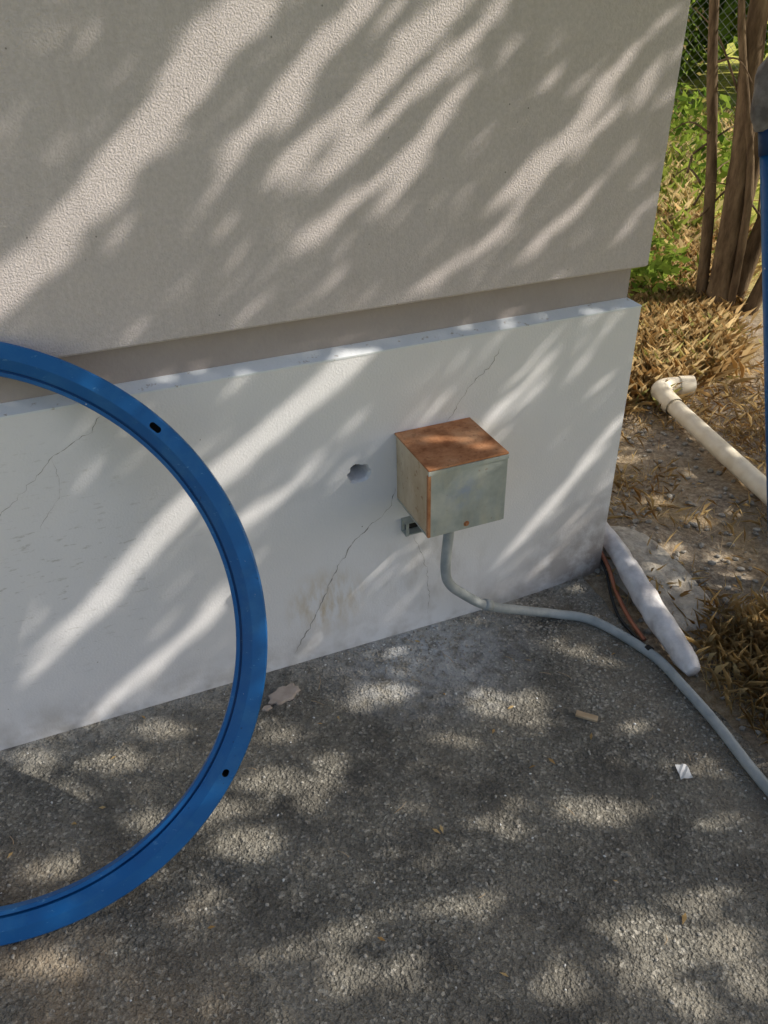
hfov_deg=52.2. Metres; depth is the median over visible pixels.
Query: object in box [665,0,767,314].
multi stem tree
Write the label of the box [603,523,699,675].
wrapped pipe
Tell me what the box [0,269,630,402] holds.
recessed joint
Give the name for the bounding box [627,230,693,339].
weeds
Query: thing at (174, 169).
wall
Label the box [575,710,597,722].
wood chip
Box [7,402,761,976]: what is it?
fallen leaves
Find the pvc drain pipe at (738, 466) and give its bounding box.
[650,375,766,505]
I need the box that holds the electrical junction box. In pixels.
[394,417,508,537]
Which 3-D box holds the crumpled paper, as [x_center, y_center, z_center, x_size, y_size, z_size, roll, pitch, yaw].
[0.706,0.611,1.847,0.028,0.005,0.040,-3,33,-2]
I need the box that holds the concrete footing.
[600,526,720,633]
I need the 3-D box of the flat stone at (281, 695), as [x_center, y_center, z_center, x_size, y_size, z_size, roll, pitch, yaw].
[-0.267,0.485,2.083,0.093,0.007,0.061,-14,35,-17]
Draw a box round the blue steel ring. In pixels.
[0,342,267,945]
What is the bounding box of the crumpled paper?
[675,764,692,778]
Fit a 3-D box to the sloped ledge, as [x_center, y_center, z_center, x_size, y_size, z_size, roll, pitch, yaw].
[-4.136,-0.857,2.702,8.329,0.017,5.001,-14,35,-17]
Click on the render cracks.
(347, 549)
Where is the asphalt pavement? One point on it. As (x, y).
(170, 935)
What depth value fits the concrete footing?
2.41 m
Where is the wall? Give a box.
[0,0,689,357]
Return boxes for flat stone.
[262,705,271,711]
[268,683,299,705]
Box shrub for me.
[672,0,720,112]
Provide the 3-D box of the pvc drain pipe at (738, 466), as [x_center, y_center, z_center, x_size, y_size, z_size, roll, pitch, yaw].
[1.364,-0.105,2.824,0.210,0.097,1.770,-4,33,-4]
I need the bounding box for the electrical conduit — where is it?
[440,532,767,796]
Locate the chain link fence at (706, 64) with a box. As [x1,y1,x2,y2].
[666,0,767,154]
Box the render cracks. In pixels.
[0,349,499,648]
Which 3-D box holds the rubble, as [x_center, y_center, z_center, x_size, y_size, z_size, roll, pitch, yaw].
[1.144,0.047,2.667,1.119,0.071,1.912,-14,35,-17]
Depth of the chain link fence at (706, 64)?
7.67 m
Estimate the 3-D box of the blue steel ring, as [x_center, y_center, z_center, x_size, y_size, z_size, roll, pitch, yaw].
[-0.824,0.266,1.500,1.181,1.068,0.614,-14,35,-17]
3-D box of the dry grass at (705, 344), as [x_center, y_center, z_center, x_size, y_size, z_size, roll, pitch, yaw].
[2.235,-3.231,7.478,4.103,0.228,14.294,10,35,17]
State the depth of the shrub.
10.06 m
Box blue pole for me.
[750,57,767,533]
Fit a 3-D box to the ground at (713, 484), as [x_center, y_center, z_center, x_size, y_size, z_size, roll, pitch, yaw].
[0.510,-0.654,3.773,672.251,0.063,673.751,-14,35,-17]
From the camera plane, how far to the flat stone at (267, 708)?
2.04 m
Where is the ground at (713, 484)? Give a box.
[583,23,767,759]
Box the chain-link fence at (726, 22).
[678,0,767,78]
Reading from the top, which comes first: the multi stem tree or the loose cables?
the multi stem tree
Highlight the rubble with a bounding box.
[595,401,767,734]
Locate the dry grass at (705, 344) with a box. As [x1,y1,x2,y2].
[606,98,767,745]
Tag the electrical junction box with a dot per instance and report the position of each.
(451, 476)
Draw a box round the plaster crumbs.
[0,617,765,1018]
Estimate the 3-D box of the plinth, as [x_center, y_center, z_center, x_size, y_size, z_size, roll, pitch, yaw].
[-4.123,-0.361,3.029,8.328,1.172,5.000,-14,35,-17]
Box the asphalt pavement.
[0,575,767,1023]
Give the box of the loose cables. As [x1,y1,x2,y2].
[600,551,645,641]
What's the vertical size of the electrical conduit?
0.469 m
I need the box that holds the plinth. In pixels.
[0,307,640,750]
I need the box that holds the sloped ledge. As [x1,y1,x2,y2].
[0,297,641,418]
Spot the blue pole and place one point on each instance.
(759, 112)

